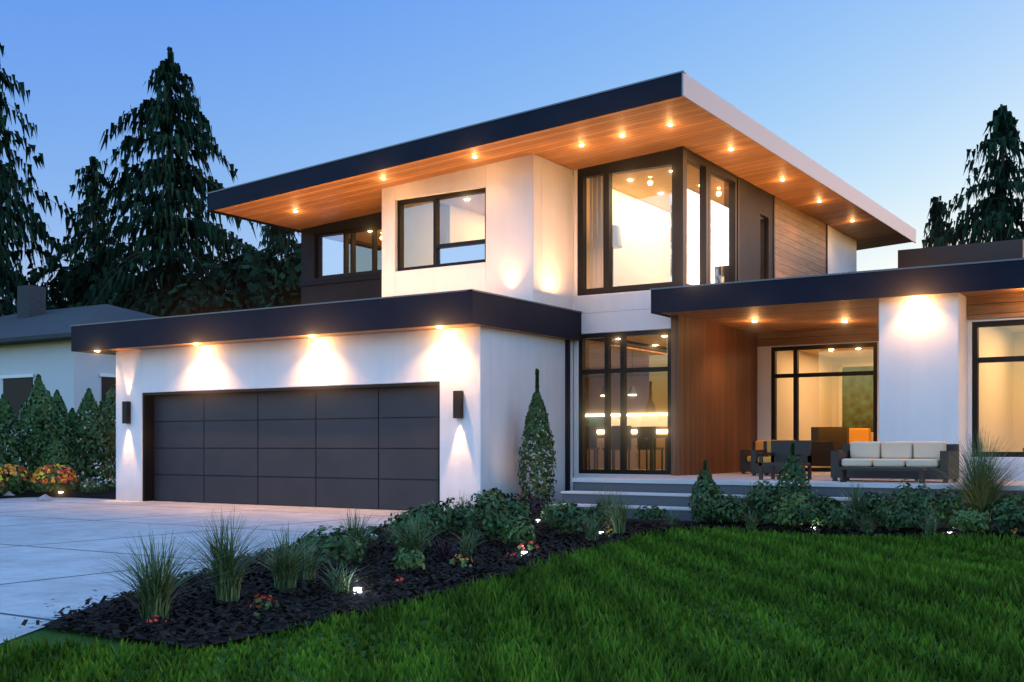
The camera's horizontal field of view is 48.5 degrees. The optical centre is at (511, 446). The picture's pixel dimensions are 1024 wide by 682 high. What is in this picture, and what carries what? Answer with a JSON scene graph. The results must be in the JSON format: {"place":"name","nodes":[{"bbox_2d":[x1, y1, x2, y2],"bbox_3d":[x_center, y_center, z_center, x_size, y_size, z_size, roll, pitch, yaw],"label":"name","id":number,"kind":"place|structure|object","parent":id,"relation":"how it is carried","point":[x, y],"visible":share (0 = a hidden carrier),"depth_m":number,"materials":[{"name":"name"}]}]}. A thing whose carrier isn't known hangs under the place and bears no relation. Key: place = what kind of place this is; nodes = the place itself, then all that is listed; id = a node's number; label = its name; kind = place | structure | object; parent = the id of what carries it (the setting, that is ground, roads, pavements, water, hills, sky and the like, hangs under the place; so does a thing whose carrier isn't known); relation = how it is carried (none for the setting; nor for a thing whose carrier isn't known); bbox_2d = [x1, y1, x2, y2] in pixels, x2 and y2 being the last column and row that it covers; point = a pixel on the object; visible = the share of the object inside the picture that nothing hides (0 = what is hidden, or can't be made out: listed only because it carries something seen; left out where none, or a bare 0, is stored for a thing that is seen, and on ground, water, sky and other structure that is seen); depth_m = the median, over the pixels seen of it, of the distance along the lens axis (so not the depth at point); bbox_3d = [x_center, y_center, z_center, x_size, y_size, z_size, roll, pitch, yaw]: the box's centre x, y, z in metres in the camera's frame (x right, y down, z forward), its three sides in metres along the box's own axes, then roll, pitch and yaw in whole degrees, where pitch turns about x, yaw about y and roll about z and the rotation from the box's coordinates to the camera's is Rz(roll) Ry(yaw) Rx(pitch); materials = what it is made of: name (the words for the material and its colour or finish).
{"place":"outdoors","nodes":[
{"label":"outdoors","id":0,"kind":"place"},
{"bbox_2d":[0,497,406,642],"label":"driveway pavement","id":1,"kind":"structure","parent":0,"point":[47,547],"depth_m":14.35,"materials":[{"name":"concrete"}]},
{"bbox_2d":[0,487,1023,647],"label":"mulch beds","id":2,"kind":"object","parent":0,"point":[109,493],"depth_m":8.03,"materials":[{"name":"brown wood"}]},
{"bbox_2d":[3,491,53,499],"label":"rocks","id":3,"kind":"object","parent":2,"relation":"on","point":[42,497],"visible":0.96,"depth_m":23.99,"materials":[{"name":"grey stone"}]},
{"bbox_2d":[0,463,76,480],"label":"yellow flowers","id":4,"kind":"object","parent":2,"relation":"on","point":[39,473],"visible":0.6,"depth_m":25.68,"materials":[{"name":"plant"}]},
{"bbox_2d":[0,374,115,493],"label":"arborvitae hedge","id":5,"kind":"object","parent":2,"relation":"on","point":[42,408],"visible":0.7,"depth_m":28.77,"materials":[{"name":"green plant"}]},
{"bbox_2d":[0,464,875,623],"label":"flowers","id":6,"kind":"object","parent":2,"relation":"on","point":[71,479],"depth_m":25.06,"materials":[{"name":"plant"}]},
{"bbox_2d":[0,429,1015,615],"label":"light shrubs","id":7,"kind":"object","parent":2,"relation":"on","point":[404,560],"visible":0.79,"depth_m":15.04,"materials":[{"name":"green plant"}]},
{"bbox_2d":[0,464,1017,560],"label":"orange flowers","id":8,"kind":"object","parent":2,"relation":"on","point":[14,472],"visible":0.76,"depth_m":25.70,"materials":[{"name":"plant"}]},
{"bbox_2d":[58,493,974,533],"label":"garden spotlights","id":9,"kind":"object","parent":2,"relation":"on","point":[60,495],"visible":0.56,"depth_m":24.62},
{"bbox_2d":[424,493,611,564],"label":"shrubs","id":10,"kind":"object","parent":2,"relation":"on","point":[447,557],"visible":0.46,"depth_m":10.84,"materials":[{"name":"green plant"}]},
{"bbox_2d":[517,368,556,510],"bbox_3d":[0.432,-0.085,19.510,0.689,2.507,0.683,0,0,33],"label":"topiary tree","id":11,"kind":"object","parent":2,"relation":"on","point":[536,405],"visible":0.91,"depth_m":19.38,"materials":[{"name":"green plant"}]},
{"bbox_2d":[74,427,1023,621],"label":"ornamental grass","id":12,"kind":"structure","parent":2,"relation":"on","point":[155,591],"depth_m":8.84,"materials":[{"name":"green plant"}]},
{"bbox_2d":[353,519,951,593],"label":"garden lights","id":13,"kind":"object","parent":2,"relation":"on","point":[357,588],"visible":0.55,"depth_m":8.63},
{"bbox_2d":[295,442,1023,565],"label":"shrubs","id":14,"kind":"object","parent":2,"relation":"on","point":[496,511],"visible":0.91,"depth_m":14.45,"materials":[{"name":"green plant"}]},
{"bbox_2d":[551,482,1023,532],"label":"terrace base","id":15,"kind":"object","parent":2,"relation":"on","point":[662,488],"visible":0.07,"depth_m":17.61,"materials":[{"name":"grey"}]},
{"bbox_2d":[550,472,1023,519],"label":"terrace","id":16,"kind":"structure","parent":15,"relation":"on","point":[821,479],"depth_m":17.80,"materials":[{"name":"concrete"}]},
{"bbox_2d":[671,315,756,475],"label":"wood wall","id":17,"kind":"structure","parent":16,"relation":"on","point":[714,394],"depth_m":21.64,"materials":[{"name":"brown wood"}]},
{"bbox_2d":[740,440,958,483],"bbox_3d":[4.846,0.220,19.125,2.479,0.620,6.461,0,0,-14],"label":"patio furniture","id":18,"kind":"object","parent":16,"relation":"on","point":[780,452],"visible":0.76,"depth_m":17.18,"materials":[{"name":"grey wicker"}]},
{"bbox_2d":[747,428,870,462],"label":"cushions","id":19,"kind":"object","parent":18,"relation":"on","point":[859,434],"visible":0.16,"depth_m":26.52,"materials":[{"name":"orange fabric"}]},
{"bbox_2d":[828,432,945,467],"bbox_3d":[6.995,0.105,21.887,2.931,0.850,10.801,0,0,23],"label":"sofa cushions","id":20,"kind":"object","parent":18,"relation":"on","point":[890,453],"visible":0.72,"depth_m":17.03,"materials":[{"name":"beige fabric"}]},
{"bbox_2d":[0,483,1023,681],"bbox_3d":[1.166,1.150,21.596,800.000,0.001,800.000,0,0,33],"label":"lawn","id":21,"kind":"structure","parent":0,"point":[59,634],"depth_m":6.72,"materials":[{"name":"green plant"}]},
{"bbox_2d":[0,339,115,466],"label":"neighbour walls","id":22,"kind":"structure","parent":21,"relation":"on","point":[66,371],"depth_m":34.96,"materials":[{"name":"white paint"}]},
{"bbox_2d":[0,373,115,482],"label":"trim","id":23,"kind":"structure","parent":22,"relation":"attached to","point":[32,375],"depth_m":35.47,"materials":[{"name":"white paint"}]},
{"bbox_2d":[3,377,115,418],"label":"neighbour windows","id":24,"kind":"structure","parent":22,"relation":"in","point":[16,392],"depth_m":35.70,"materials":[{"name":"black glass"}]},
{"bbox_2d":[0,285,157,344],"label":"neighbour roof","id":25,"kind":"structure","parent":22,"relation":"on","point":[33,319],"depth_m":39.22,"materials":[{"name":"grey"}]},
{"bbox_2d":[7,238,300,316],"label":"broadleaf trees","id":26,"kind":"object","parent":21,"relation":"on","point":[236,275],"visible":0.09,"depth_m":46.47,"materials":[{"name":"green plant"}]},
{"bbox_2d":[0,43,1023,316],"bbox_3d":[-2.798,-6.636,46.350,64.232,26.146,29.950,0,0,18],"label":"conifer trees","id":27,"kind":"object","parent":21,"relation":"on","point":[178,111],"visible":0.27,"depth_m":50.67,"materials":[{"name":"green plant"}]},
{"bbox_2d":[116,154,1023,510],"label":"house walls","id":28,"kind":"structure","parent":21,"relation":"on","point":[924,368],"depth_m":20.61,"materials":[{"name":"paint"}]},
{"bbox_2d":[122,391,462,423],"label":"sconces","id":29,"kind":"object","parent":28,"relation":"attached to","point":[457,406],"visible":1,"depth_m":19.11,"materials":[{"name":"black metal"}]},
{"bbox_2d":[154,386,437,509],"bbox_3d":[-4.285,0.048,21.704,7.510,2.196,0.075,0,0,33],"label":"garage door","id":30,"kind":"structure","parent":28,"relation":"in","point":[375,448],"depth_m":21.46,"materials":[{"name":"black metal"}]},
{"bbox_2d":[153,500,407,510],"bbox_3d":[-4.298,1.139,21.683,7.510,0.022,0.045,0,0,33],"label":"garage door seal","id":31,"kind":"object","parent":30,"relation":"attached to","point":[282,505],"visible":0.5,"depth_m":21.70,"materials":[{"name":"black rubber"}]},
{"bbox_2d":[301,177,772,303],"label":"black panels","id":32,"kind":"object","parent":28,"relation":"attached to","point":[755,203],"visible":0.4,"depth_m":24.31,"materials":[{"name":"black metal"}]},
{"bbox_2d":[79,96,1023,369],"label":"soffit","id":33,"kind":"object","parent":28,"relation":"on","point":[643,130],"visible":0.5,"depth_m":21.12,"materials":[{"name":"brown wood"}]},
{"bbox_2d":[95,124,859,351],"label":"recessed lights","id":34,"kind":"object","parent":33,"relation":"on","point":[628,180],"visible":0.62,"depth_m":22.21},
{"bbox_2d":[71,73,1023,354],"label":"roof fascia","id":35,"kind":"structure","parent":33,"relation":"on","point":[467,307],"depth_m":19.52,"materials":[{"name":"black metal"}]},
{"bbox_2d":[70,70,1023,325],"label":"roof edge","id":36,"kind":"object","parent":35,"relation":"on","point":[647,80],"visible":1,"depth_m":19.38,"materials":[{"name":"black metal"}]},
{"bbox_2d":[898,239,1023,267],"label":"roof box","id":37,"kind":"object","parent":35,"relation":"on","point":[983,251],"visible":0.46,"depth_m":28.73,"materials":[{"name":"grey metal"}]},
{"bbox_2d":[682,72,915,242],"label":"roof fascia","id":38,"kind":"structure","parent":33,"relation":"on","point":[695,92],"depth_m":21.42,"materials":[{"name":"white paint"}]},
{"bbox_2d":[565,339,569,490],"bbox_3d":[1.054,-0.435,21.335,0.088,3.130,0.120,0,0,33],"label":"downspout","id":39,"kind":"object","parent":28,"relation":"attached to","point":[567,414],"visible":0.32,"depth_m":21.31,"materials":[{"name":"black metal"}]},
{"bbox_2d":[143,146,1023,507],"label":"window frames","id":40,"kind":"structure","parent":28,"relation":"attached to","point":[677,158],"depth_m":21.40,"materials":[{"name":"black metal"}]},
{"bbox_2d":[322,235,484,275],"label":"window pane","id":41,"kind":"structure","parent":40,"relation":"in","point":[332,255],"depth_m":24.91,"materials":[{"name":"glass"}]},
{"bbox_2d":[573,468,664,475],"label":"interior floors","id":42,"kind":"structure","parent":28,"relation":"on","point":[627,469],"depth_m":25.69,"materials":[{"name":"brown wood"}]},
{"bbox_2d":[585,375,667,468],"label":"kitchen units","id":43,"kind":"object","parent":42,"relation":"on","point":[651,397],"visible":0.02,"depth_m":28.66,"materials":[{"name":"beige"}]},
{"bbox_2d":[585,413,667,432],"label":"led strips","id":44,"kind":"object","parent":43,"relation":"attached to","point":[657,431],"depth_m":28.62,"materials":[{"name":"white plastic"}]},
{"bbox_2d":[573,176,723,309],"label":"curtains","id":45,"kind":"object","parent":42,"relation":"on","point":[617,243],"visible":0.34,"depth_m":21.75,"materials":[{"name":"white fabric"}]},
{"bbox_2d":[446,188,1023,473],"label":"interior walls","id":46,"kind":"structure","parent":42,"relation":"on","point":[641,255],"depth_m":23.96,"materials":[{"name":"beige paint"}]},
{"bbox_2d":[336,161,1023,357],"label":"interior ceilings","id":47,"kind":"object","parent":46,"relation":"on","point":[647,186],"visible":0.09,"depth_m":23.41,"materials":[{"name":"white paint"}]},
{"bbox_2d":[689,228,723,276],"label":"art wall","id":48,"kind":"structure","parent":46,"relation":"attached to","point":[694,248],"depth_m":21.62,"materials":[{"name":"white paint"}]},
{"bbox_2d":[585,366,872,431],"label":"garden view window","id":49,"kind":"structure","parent":46,"relation":"in","point":[857,401],"depth_m":27.45,"materials":[{"name":"green glass"}]},
{"bbox_2d":[839,363,872,426],"bbox_3d":[5.954,-0.785,28.349,10.487,2.430,0.491,0,0,25],"label":"interior window frame","id":50,"kind":"object","parent":46,"relation":"attached to","point":[840,383],"visible":0.14,"depth_m":27.60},
{"bbox_2d":[585,247,1023,469],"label":"dark furniture","id":51,"kind":"object","parent":42,"relation":"on","point":[826,441],"visible":0.36,"depth_m":24.37,"materials":[{"name":"black"}]},
{"bbox_2d":[757,197,1023,346],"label":"wood cladding","id":52,"kind":"structure","parent":28,"relation":"attached to","point":[800,242],"depth_m":24.55,"materials":[{"name":"brown wood"}]},
{"bbox_2d":[0,0,1023,304],"label":"sky","id":53,"kind":"structure","parent":0,"point":[889,97],"materials":[{"name":"blue"}]},
{"bbox_2d":[670,194,720,284],"bbox_3d":[3.543,-3.775,21.753,0.020,1.650,2.380,0,0,33],"label":"window reflection card","id":54,"kind":"object","parent":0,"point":[693,220],"depth_m":21.83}
]}

